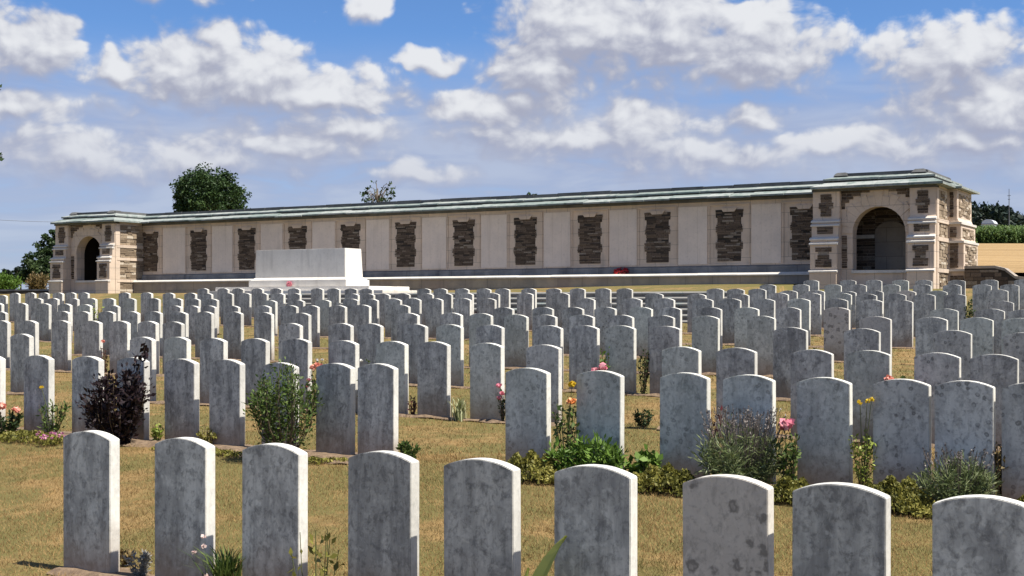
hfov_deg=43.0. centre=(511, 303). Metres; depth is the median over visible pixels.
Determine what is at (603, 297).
headstone
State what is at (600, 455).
green clump
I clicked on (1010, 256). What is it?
wheat field
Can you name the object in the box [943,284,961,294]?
headstone
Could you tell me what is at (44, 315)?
headstone
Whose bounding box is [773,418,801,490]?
rose bush
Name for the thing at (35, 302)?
headstone
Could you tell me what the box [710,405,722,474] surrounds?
red plant
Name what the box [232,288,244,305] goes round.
headstone
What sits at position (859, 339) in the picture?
headstone
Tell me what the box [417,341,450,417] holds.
headstone
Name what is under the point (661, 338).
headstone
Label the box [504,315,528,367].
headstone
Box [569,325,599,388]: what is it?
headstone
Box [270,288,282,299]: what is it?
headstone
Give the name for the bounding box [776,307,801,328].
headstone
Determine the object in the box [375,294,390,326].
headstone
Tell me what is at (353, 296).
headstone
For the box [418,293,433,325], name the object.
headstone
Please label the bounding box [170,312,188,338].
headstone
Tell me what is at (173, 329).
headstone
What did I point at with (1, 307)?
headstone
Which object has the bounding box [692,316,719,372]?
headstone
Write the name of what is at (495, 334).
headstone
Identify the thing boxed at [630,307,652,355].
headstone
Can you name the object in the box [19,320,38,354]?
headstone
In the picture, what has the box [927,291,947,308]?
headstone
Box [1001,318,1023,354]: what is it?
headstone
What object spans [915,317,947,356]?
headstone
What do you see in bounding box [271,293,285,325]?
headstone
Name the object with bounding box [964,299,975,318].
dark bush
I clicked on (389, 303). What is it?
headstone
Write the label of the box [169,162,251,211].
broadleaf tree
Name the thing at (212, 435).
plant
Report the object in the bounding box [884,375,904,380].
rose bush
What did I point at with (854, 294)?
headstone
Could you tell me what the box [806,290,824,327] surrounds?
headstone
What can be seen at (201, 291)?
headstone
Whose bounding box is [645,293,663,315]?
headstone
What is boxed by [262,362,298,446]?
headstone
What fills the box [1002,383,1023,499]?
headstone
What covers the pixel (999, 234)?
maize crop
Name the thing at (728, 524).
headstone
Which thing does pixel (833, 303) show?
headstone
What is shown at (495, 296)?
headstone
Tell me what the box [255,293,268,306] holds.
headstone
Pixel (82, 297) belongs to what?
headstone
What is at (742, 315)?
headstone
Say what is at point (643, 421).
dark bush
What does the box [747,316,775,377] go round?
headstone
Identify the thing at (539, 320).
headstone
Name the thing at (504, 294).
headstone
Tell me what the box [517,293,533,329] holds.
headstone
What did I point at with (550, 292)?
headstone
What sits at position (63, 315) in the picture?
headstone
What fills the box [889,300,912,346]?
headstone
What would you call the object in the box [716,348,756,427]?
headstone
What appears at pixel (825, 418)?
headstone
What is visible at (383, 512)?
headstone
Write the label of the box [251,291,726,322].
terrace steps
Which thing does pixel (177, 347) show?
headstone
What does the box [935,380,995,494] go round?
headstone
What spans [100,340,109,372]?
rose bush
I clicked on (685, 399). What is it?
headstone
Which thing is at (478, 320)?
headstone
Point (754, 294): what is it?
headstone
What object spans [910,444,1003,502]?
lavender bush
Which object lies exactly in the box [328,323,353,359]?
headstone
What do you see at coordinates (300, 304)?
headstone
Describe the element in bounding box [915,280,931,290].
headstone
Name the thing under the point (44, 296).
headstone
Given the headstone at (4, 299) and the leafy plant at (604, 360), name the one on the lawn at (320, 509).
the leafy plant at (604, 360)
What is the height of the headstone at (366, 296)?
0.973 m
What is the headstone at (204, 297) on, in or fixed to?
on the bed soil
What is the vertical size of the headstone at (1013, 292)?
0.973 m
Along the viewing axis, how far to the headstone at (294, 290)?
34.15 m
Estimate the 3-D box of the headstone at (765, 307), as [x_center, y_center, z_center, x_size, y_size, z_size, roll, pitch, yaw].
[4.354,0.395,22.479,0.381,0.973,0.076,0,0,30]
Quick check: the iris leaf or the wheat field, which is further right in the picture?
the wheat field
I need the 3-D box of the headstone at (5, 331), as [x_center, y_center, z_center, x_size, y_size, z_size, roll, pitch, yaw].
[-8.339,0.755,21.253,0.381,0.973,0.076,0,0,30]
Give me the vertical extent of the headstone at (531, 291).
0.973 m
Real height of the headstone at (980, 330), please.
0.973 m
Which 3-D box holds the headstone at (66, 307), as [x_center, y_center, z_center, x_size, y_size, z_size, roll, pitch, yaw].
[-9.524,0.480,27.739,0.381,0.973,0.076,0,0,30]
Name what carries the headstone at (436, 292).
on the bed soil
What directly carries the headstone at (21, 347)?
on the bed soil
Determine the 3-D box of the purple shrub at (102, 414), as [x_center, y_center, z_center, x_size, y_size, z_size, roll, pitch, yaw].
[-3.779,0.862,12.372,0.750,0.994,0.654,0,0,-26]
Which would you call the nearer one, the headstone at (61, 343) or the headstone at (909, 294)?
the headstone at (61, 343)
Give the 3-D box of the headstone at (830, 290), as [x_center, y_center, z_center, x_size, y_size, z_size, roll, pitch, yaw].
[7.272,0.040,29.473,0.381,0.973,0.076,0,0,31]
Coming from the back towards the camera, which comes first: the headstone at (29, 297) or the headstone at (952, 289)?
the headstone at (29, 297)
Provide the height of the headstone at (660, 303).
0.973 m
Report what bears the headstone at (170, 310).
on the bed soil
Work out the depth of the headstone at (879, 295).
26.42 m
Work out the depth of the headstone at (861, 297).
24.12 m
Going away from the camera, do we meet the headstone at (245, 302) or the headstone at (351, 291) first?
the headstone at (245, 302)
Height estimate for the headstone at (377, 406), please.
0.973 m
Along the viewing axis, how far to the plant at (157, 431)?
12.39 m
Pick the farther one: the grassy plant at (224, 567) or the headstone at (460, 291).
the headstone at (460, 291)
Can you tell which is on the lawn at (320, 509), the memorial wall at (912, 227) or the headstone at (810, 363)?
the memorial wall at (912, 227)
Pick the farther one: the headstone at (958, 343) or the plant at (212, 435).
the headstone at (958, 343)
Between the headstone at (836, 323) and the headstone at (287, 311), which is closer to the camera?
the headstone at (836, 323)
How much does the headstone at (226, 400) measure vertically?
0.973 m
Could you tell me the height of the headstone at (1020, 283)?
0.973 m
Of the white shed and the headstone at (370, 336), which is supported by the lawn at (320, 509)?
the white shed
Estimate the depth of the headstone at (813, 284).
32.23 m
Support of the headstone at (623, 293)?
on the bed soil
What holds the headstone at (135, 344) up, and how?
on the bed soil
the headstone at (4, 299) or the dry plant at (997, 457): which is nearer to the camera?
the dry plant at (997, 457)
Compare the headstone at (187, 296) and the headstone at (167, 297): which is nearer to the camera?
the headstone at (187, 296)
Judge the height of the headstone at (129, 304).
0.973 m
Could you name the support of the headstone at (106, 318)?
on the bed soil
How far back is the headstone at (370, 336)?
17.42 m
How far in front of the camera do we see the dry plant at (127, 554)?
7.57 m
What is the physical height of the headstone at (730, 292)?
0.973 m
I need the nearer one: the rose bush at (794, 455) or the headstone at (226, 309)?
the rose bush at (794, 455)
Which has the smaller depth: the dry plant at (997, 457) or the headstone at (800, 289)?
the dry plant at (997, 457)
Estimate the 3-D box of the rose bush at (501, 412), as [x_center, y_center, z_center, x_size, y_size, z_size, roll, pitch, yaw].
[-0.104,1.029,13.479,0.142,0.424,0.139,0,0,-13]
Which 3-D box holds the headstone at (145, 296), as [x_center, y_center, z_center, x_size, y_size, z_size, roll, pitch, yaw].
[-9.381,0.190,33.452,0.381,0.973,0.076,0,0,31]
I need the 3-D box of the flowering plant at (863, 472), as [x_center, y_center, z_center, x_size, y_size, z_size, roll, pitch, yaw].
[2.445,0.990,9.047,0.196,0.695,0.188,0,0,4]
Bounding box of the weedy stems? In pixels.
[287,527,344,575]
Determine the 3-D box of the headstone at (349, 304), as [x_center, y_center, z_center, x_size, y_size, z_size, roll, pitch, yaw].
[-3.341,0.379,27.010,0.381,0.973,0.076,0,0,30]
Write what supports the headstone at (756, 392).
on the bed soil
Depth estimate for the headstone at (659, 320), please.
18.01 m
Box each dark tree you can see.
[14,251,50,282]
[32,229,54,260]
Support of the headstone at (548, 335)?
on the bed soil
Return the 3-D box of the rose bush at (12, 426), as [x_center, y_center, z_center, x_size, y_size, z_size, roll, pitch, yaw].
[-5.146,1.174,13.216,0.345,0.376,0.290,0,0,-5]
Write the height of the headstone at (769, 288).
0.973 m
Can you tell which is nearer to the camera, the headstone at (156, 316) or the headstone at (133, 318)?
the headstone at (156, 316)
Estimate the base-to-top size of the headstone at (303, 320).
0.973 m
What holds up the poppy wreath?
on the memorial wall at (912, 227)
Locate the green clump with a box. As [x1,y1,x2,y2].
[543,429,629,470]
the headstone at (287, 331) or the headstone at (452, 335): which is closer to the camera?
the headstone at (452, 335)
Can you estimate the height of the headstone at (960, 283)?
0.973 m
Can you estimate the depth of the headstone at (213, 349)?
15.55 m
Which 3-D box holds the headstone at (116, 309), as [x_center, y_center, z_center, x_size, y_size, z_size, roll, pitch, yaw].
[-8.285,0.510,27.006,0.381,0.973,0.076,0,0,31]
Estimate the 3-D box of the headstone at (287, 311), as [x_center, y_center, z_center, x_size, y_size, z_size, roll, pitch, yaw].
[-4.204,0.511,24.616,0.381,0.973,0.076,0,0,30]
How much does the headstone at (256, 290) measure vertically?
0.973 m
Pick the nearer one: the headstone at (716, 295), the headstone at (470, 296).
the headstone at (716, 295)
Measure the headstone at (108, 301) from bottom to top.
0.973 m
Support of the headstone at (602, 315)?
on the bed soil
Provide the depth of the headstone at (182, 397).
12.35 m
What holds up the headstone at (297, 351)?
on the bed soil
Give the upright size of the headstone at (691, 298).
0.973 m
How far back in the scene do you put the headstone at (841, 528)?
5.22 m
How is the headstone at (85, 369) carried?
on the bed soil
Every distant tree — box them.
[1,269,13,274]
[12,263,25,288]
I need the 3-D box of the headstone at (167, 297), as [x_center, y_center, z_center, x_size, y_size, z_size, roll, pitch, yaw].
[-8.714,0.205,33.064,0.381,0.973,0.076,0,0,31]
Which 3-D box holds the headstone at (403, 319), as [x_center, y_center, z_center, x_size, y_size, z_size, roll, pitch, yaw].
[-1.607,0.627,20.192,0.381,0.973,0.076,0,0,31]
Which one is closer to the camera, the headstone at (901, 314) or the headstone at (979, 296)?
the headstone at (901, 314)
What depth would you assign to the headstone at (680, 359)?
12.46 m
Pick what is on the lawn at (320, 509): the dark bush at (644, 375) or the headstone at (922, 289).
the headstone at (922, 289)
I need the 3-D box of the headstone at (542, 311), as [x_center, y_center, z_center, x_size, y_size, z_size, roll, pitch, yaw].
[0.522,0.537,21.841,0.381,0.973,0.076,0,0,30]
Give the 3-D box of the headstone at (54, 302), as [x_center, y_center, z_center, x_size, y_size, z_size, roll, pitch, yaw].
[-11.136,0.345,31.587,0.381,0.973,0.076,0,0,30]
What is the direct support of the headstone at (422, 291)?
on the bed soil
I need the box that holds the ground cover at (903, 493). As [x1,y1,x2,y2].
[0,429,1023,517]
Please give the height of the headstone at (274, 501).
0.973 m
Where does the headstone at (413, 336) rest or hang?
on the bed soil
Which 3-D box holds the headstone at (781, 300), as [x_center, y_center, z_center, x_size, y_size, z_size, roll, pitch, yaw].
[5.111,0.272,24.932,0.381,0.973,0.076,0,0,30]
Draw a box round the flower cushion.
[36,431,65,444]
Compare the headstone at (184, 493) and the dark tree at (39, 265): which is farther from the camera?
the dark tree at (39, 265)
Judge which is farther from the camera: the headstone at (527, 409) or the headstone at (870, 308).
the headstone at (870, 308)
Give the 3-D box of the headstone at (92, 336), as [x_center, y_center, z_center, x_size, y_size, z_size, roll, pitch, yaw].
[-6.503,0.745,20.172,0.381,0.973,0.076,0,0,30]
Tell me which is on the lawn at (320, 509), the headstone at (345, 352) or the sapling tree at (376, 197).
the sapling tree at (376, 197)
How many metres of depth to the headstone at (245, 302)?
31.72 m
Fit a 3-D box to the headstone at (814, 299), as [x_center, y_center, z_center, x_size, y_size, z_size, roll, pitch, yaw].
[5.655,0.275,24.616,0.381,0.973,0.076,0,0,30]
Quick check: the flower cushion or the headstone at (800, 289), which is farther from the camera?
the headstone at (800, 289)
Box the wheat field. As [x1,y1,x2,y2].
[978,243,1023,272]
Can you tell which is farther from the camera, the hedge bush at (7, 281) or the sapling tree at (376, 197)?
the sapling tree at (376, 197)
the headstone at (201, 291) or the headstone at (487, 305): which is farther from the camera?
the headstone at (201, 291)
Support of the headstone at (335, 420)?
on the bed soil
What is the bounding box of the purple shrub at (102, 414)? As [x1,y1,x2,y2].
[74,343,156,444]
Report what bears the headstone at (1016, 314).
on the bed soil
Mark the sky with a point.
(104, 104)
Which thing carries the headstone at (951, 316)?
on the bed soil
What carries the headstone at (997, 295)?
on the bed soil
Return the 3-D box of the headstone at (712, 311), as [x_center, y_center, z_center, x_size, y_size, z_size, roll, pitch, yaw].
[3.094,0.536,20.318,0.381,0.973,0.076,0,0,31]
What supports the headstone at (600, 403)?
on the bed soil
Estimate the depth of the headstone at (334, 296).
33.48 m
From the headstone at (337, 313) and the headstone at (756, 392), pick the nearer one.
the headstone at (756, 392)
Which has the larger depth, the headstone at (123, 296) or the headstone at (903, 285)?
the headstone at (123, 296)
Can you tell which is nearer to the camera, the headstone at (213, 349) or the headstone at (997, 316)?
the headstone at (213, 349)
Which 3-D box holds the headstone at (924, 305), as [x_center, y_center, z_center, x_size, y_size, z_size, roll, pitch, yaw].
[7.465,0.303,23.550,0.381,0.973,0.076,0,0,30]
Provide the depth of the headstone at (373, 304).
26.66 m
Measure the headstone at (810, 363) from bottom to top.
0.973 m
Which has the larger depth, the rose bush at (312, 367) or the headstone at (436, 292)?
the headstone at (436, 292)
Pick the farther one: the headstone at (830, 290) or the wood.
the wood
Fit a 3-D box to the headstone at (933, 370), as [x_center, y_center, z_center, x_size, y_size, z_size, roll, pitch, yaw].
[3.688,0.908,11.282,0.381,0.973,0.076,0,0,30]
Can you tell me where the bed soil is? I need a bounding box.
[0,317,1001,575]
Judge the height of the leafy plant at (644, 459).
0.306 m
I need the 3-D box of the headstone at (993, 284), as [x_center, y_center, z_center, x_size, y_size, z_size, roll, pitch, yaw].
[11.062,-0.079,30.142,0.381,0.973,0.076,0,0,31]
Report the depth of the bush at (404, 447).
11.00 m
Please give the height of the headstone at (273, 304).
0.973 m
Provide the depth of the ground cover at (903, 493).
9.28 m
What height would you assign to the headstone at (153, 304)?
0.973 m
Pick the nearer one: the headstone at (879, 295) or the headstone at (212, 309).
the headstone at (212, 309)
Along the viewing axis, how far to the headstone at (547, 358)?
13.18 m
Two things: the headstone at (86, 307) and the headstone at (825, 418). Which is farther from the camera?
the headstone at (86, 307)
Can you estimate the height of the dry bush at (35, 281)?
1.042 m
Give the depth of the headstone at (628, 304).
23.74 m
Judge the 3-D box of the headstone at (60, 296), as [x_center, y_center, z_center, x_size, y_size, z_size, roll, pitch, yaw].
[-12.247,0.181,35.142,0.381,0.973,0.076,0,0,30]
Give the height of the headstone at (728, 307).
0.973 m
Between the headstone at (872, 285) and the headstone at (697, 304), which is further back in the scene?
the headstone at (872, 285)
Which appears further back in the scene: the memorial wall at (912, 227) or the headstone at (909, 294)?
the memorial wall at (912, 227)
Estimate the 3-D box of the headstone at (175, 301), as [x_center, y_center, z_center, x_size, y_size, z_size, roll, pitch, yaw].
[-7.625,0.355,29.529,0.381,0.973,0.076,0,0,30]
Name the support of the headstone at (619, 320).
on the bed soil
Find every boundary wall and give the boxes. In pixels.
[0,289,48,293]
[964,266,1023,288]
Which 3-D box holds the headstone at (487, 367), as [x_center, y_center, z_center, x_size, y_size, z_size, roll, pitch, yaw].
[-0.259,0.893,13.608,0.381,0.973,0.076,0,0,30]
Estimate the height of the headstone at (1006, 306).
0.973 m
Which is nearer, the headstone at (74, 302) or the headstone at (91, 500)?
the headstone at (91, 500)
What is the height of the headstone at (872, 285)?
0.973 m
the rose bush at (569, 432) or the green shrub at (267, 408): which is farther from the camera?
the green shrub at (267, 408)
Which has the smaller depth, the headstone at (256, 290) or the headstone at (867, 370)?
the headstone at (867, 370)
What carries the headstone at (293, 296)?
on the bed soil
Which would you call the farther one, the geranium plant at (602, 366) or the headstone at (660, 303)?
the headstone at (660, 303)
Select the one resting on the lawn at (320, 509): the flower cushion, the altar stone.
the altar stone
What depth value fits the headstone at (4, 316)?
24.94 m
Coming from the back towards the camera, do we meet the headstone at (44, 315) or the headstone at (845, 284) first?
the headstone at (845, 284)
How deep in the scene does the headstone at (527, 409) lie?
10.44 m
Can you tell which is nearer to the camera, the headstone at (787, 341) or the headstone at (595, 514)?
the headstone at (595, 514)
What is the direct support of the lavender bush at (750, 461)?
on the bed soil
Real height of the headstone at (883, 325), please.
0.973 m
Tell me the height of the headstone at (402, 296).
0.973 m
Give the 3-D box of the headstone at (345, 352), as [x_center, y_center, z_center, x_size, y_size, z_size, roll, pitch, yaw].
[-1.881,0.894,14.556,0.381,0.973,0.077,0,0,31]
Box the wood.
[971,200,1023,227]
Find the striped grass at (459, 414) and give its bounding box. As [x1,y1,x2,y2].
[449,397,466,421]
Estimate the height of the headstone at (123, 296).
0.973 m
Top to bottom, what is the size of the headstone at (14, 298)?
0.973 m
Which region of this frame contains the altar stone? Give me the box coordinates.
[209,248,416,298]
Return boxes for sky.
[0,0,1023,288]
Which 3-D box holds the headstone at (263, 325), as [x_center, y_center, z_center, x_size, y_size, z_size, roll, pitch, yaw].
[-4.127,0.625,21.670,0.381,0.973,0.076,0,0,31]
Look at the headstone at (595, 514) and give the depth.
5.78 m
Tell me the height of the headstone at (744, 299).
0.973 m
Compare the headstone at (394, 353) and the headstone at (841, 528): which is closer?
the headstone at (841, 528)
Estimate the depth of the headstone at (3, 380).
13.71 m
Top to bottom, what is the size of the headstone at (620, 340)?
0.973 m
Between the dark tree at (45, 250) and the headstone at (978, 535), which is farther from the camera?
the dark tree at (45, 250)
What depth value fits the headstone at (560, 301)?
27.31 m
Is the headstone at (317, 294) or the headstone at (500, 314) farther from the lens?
the headstone at (317, 294)
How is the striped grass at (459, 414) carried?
on the bed soil
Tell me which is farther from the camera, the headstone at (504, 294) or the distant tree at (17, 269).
the distant tree at (17, 269)
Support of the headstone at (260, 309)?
on the bed soil
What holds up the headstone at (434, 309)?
on the bed soil
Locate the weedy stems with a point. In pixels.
(314, 550)
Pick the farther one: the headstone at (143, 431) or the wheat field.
the wheat field
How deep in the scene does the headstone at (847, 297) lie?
24.22 m
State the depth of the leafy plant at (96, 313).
27.20 m
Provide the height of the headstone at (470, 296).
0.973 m
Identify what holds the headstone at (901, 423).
on the bed soil
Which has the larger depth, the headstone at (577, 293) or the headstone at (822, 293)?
the headstone at (577, 293)
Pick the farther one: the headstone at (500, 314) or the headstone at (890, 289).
the headstone at (890, 289)
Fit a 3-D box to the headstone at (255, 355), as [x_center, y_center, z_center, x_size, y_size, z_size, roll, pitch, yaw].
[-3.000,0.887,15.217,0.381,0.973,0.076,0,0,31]
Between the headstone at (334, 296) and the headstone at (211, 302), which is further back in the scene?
the headstone at (334, 296)
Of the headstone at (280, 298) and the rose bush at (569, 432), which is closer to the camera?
the rose bush at (569, 432)
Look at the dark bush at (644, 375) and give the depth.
15.37 m
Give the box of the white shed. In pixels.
[981,219,998,227]
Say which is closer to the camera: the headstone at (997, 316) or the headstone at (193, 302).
the headstone at (997, 316)
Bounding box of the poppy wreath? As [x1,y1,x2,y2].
[613,267,628,273]
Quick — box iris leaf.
[524,535,566,575]
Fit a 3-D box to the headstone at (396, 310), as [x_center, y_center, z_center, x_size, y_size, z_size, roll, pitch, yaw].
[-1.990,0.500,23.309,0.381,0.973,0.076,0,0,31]
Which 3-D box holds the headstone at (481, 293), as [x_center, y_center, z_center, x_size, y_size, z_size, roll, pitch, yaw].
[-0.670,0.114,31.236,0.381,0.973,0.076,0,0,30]
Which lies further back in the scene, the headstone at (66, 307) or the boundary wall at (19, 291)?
the boundary wall at (19, 291)
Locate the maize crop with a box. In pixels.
[975,225,1023,242]
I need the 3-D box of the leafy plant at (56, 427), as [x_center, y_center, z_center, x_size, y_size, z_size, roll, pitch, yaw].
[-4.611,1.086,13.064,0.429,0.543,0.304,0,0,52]
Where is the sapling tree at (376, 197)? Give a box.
[360,180,395,202]
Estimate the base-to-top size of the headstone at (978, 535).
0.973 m
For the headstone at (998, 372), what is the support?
on the bed soil
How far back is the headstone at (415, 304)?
26.14 m
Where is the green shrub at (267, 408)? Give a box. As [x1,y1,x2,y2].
[243,357,324,448]
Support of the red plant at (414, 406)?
on the bed soil
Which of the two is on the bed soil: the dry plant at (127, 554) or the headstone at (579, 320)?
the headstone at (579, 320)
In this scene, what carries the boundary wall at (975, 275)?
on the lawn at (320, 509)
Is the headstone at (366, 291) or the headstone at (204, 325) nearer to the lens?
the headstone at (204, 325)
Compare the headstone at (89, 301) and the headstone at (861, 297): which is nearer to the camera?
the headstone at (861, 297)
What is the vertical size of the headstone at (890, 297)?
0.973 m
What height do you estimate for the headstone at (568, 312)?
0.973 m
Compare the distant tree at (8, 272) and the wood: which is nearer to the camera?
the distant tree at (8, 272)
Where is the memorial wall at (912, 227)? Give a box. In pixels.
[48,168,979,293]
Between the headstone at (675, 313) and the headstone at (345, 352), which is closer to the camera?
the headstone at (345, 352)
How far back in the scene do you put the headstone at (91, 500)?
7.41 m
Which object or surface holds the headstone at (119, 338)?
on the bed soil
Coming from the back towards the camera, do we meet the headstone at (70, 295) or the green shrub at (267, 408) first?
the headstone at (70, 295)
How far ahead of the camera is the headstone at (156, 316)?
22.87 m
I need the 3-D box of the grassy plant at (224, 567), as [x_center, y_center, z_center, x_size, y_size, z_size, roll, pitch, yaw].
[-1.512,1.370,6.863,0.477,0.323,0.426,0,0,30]
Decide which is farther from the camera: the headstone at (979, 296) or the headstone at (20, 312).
the headstone at (20, 312)
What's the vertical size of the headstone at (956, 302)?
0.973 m
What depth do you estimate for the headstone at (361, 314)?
23.73 m
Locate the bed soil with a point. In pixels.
(70, 571)
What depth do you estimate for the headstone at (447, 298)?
28.73 m
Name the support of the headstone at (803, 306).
on the bed soil
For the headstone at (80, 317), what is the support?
on the bed soil
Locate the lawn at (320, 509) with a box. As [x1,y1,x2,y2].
[0,273,1023,575]
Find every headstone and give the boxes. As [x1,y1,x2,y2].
[0,295,7,312]
[0,303,3,311]
[0,312,8,321]
[0,320,10,367]
[0,356,5,419]
[9,293,20,321]
[10,334,33,394]
[14,303,27,334]
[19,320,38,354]
[24,355,54,431]
[25,293,36,319]
[31,298,43,321]
[37,303,51,340]
[38,293,49,302]
[47,298,59,321]
[51,320,71,370]
[53,293,63,303]
[54,311,70,322]
[58,304,72,340]
[63,430,119,572]
[65,292,76,303]
[66,298,79,330]
[72,356,103,432]
[74,311,90,353]
[77,304,92,320]
[78,293,89,304]
[82,321,102,358]
[84,298,97,320]
[98,311,115,354]
[102,298,115,311]
[105,305,120,320]
[109,321,130,372]
[117,357,149,439]
[119,292,130,320]
[122,311,140,338]
[123,298,136,312]
[130,337,155,400]
[138,321,158,373]
[141,292,152,321]
[144,311,162,355]
[147,298,160,311]
[155,437,214,575]
[163,293,174,323]
[163,322,184,373]
[164,337,190,400]
[165,359,199,438]
[166,306,182,321]
[169,298,182,306]
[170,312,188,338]
[184,293,196,306]
[184,306,199,344]
[186,298,200,311]
[195,312,213,356]
[197,288,208,299]
[200,293,212,306]
[200,338,227,402]
[201,306,216,337]
[204,299,218,334]
[209,359,244,445]
[217,288,229,316]
[220,293,233,323]
[223,306,240,338]
[224,312,243,360]
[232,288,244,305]
[238,293,251,325]
[241,338,269,405]
[242,443,307,575]
[252,288,263,316]
[254,305,271,313]
[254,312,273,359]
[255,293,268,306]
[262,300,277,335]
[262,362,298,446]
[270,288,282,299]
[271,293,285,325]
[279,323,302,361]
[281,305,298,324]
[282,339,311,408]
[287,293,301,304]
[288,288,300,293]
[289,300,304,312]
[291,313,311,341]
[302,305,319,346]
[311,288,323,305]
[315,300,330,335]
[316,363,355,454]
[327,288,340,305]
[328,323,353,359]
[328,340,358,411]
[329,305,346,324]
[343,299,358,324]
[345,288,357,294]
[345,294,359,304]
[348,450,418,575]
[352,305,370,342]
[358,323,383,366]
[358,363,397,453]
[360,288,373,294]
[360,294,374,304]
[362,299,378,323]
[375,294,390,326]
[376,341,408,413]
[385,299,401,336]
[391,305,410,340]
[395,293,410,304]
[397,313,419,341]
[401,324,427,383]
[404,298,421,323]
[417,288,430,298]
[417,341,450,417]
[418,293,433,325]
[426,298,443,337]
[433,288,447,297]
[436,324,463,387]
[437,293,452,312]
[440,313,462,326]
[444,458,520,575]
[454,298,471,339]
[455,288,469,298]
[458,293,473,314]
[469,313,492,366]
[470,343,504,420]
[476,325,504,346]
[477,288,491,312]
[478,298,496,315]
[484,293,499,307]
[493,307,514,327]
[495,288,510,307]
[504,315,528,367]
[505,368,550,461]
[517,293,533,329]
[521,288,536,307]
[526,345,561,422]
[532,307,553,317]
[532,315,557,345]
[534,325,563,388]
[546,288,561,307]
[552,293,569,327]
[554,464,636,575]
[562,307,583,353]
[569,315,594,328]
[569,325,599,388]
[570,288,585,306]
[576,298,595,316]
[576,370,623,467]
[594,307,616,354]
[595,288,611,308]
[605,325,635,392]
[608,315,633,327]
[616,288,632,314]
[622,298,642,315]
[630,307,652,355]
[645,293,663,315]
[648,315,674,370]
[649,326,681,393]
[654,298,674,315]
[658,307,681,329]
[660,372,710,477]
[662,346,700,375]
[683,474,773,575]
[687,294,706,331]
[692,298,713,317]
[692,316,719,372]
[698,307,722,349]
[706,288,723,308]
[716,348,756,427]
[720,299,741,342]
[723,374,775,483]
[727,289,744,298]
[730,294,749,306]
[734,307,759,347]
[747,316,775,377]
[748,289,766,307]
[753,299,774,317]
[760,284,775,298]
[769,293,788,318]
[773,327,807,400]
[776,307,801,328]
[779,290,797,299]
[788,298,810,345]
[791,349,833,435]
[792,482,890,575]
[793,284,809,298]
[797,377,852,484]
[800,293,820,334]
[803,280,818,290]
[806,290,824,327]
[824,284,841,300]
[824,307,849,362]
[825,299,847,308]
[831,293,851,329]
[839,291,856,327]
[840,280,855,291]
[844,328,880,380]
[847,350,891,439]
[849,284,866,294]
[856,294,876,328]
[859,300,882,327]
[860,316,891,355]
[864,290,883,316]
[866,280,881,291]
[873,379,930,490]
[882,284,899,316]
[885,294,906,317]
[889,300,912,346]
[892,280,908,290]
[896,291,915,301]
[913,284,930,294]
[913,294,935,336]
[914,353,960,443]
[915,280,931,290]
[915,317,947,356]
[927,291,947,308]
[930,309,958,329]
[932,494,1023,575]
[933,330,971,380]
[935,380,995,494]
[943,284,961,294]
[944,294,965,330]
[948,280,965,295]
[960,317,993,357]
[970,354,1018,445]
[972,284,991,316]
[976,309,1004,353]
[981,280,997,289]
[987,289,1007,308]
[988,301,1013,319]
[1000,284,1018,309]
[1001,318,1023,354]
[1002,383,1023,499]
[1003,332,1023,382]
[1008,310,1023,318]
[1014,279,1023,309]
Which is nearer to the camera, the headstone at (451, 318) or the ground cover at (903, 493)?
the ground cover at (903, 493)
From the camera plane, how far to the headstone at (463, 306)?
25.55 m
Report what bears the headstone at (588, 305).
on the bed soil
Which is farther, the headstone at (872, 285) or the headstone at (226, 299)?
the headstone at (226, 299)
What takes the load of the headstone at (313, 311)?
on the bed soil
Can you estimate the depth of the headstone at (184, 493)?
7.04 m
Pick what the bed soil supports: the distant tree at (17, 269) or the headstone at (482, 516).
the headstone at (482, 516)
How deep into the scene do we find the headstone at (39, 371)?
13.37 m
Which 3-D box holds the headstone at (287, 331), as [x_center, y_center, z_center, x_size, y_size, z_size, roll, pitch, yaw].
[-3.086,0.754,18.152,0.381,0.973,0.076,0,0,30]
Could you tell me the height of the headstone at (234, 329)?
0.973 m
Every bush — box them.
[0,270,24,289]
[0,402,23,433]
[24,271,49,288]
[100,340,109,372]
[306,362,322,411]
[395,438,420,457]
[496,383,504,420]
[552,381,580,463]
[633,408,653,426]
[636,349,649,393]
[688,404,796,484]
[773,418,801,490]
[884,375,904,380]
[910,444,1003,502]
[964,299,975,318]
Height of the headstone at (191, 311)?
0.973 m
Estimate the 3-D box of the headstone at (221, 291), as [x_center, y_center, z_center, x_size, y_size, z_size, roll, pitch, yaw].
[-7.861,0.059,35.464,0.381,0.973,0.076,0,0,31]
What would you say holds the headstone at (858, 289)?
on the lawn at (320, 509)
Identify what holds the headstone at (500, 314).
on the bed soil
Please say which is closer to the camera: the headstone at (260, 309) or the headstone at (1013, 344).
the headstone at (1013, 344)
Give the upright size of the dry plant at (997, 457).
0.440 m
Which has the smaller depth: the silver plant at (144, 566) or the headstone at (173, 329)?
the silver plant at (144, 566)
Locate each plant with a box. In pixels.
[35,386,71,433]
[92,303,103,320]
[120,546,132,566]
[122,549,152,575]
[151,423,164,439]
[177,534,244,575]
[196,427,216,443]
[407,395,416,414]
[591,362,607,370]
[599,346,610,370]
[623,444,662,473]
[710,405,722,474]
[848,397,876,484]
[994,441,1007,496]
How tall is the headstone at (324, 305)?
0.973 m
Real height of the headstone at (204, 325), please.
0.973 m
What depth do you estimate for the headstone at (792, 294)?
27.34 m

